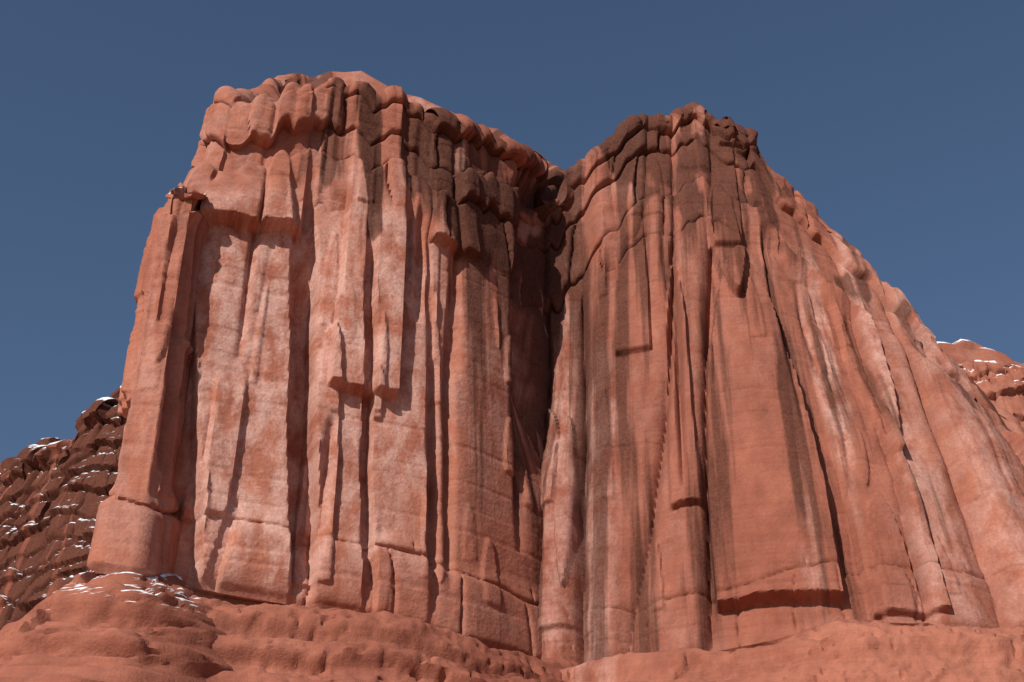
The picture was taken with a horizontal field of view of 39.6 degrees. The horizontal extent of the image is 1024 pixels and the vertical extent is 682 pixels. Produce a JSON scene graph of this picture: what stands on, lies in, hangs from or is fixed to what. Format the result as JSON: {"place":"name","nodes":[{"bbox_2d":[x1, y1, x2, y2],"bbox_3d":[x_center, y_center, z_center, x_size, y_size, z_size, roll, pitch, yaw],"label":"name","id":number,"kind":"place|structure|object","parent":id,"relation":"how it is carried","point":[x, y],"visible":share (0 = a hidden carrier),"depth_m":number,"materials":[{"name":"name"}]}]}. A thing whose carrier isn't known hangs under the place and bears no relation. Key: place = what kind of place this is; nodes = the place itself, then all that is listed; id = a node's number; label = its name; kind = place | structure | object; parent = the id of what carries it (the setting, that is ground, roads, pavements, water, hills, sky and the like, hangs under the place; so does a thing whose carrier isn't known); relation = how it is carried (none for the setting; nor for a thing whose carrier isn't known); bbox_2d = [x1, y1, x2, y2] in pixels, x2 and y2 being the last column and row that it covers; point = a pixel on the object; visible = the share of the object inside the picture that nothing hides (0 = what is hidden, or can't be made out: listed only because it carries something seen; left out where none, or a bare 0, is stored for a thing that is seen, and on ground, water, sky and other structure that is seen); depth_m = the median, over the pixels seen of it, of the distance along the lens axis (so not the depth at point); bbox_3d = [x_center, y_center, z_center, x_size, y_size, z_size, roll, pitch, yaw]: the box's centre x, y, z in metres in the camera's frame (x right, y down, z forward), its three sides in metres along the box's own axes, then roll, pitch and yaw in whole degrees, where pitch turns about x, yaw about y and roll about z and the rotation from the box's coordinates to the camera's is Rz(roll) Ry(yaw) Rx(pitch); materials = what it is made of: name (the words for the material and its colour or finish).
{"place":"outdoors","nodes":[
{"label":"outdoors","id":0,"kind":"place"},
{"bbox_2d":[0,0,1023,462],"label":"sky","id":1,"kind":"structure","parent":0,"point":[901,122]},
{"bbox_2d":[937,339,1023,428],"bbox_3d":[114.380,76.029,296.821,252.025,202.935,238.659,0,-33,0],"label":"ridge","id":2,"kind":"structure","parent":0,"point":[996,377],"depth_m":315.70,"materials":[{"name":"stone"}]},
{"label":"ground","id":3,"kind":"structure","parent":0,"visible":0},
{"bbox_2d":[0,386,126,629],"bbox_3d":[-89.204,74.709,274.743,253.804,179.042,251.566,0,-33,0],"label":"rock","id":4,"kind":"object","parent":3,"relation":"on","point":[54,493],"visible":0.33,"depth_m":276.13,"materials":[{"name":"stone"}]},
{"bbox_2d":[0,182,233,681],"bbox_3d":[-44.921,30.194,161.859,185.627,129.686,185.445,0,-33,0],"label":"rock buttress","id":5,"kind":"structure","parent":3,"relation":"on","point":[134,613],"depth_m":160.07,"materials":[{"name":"stone"}]},
{"bbox_2d":[96,71,579,681],"bbox_3d":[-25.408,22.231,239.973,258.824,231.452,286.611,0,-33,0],"label":"rock cliff","id":6,"kind":"structure","parent":3,"relation":"on","point":[358,479],"depth_m":187.86,"materials":[{"name":"stone"}]},
{"bbox_2d":[510,102,1023,681],"bbox_3d":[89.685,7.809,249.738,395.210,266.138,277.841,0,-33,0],"label":"rock cliff","id":7,"kind":"structure","parent":3,"relation":"on","point":[770,424],"depth_m":198.98,"materials":[{"name":"stone"}]}
]}

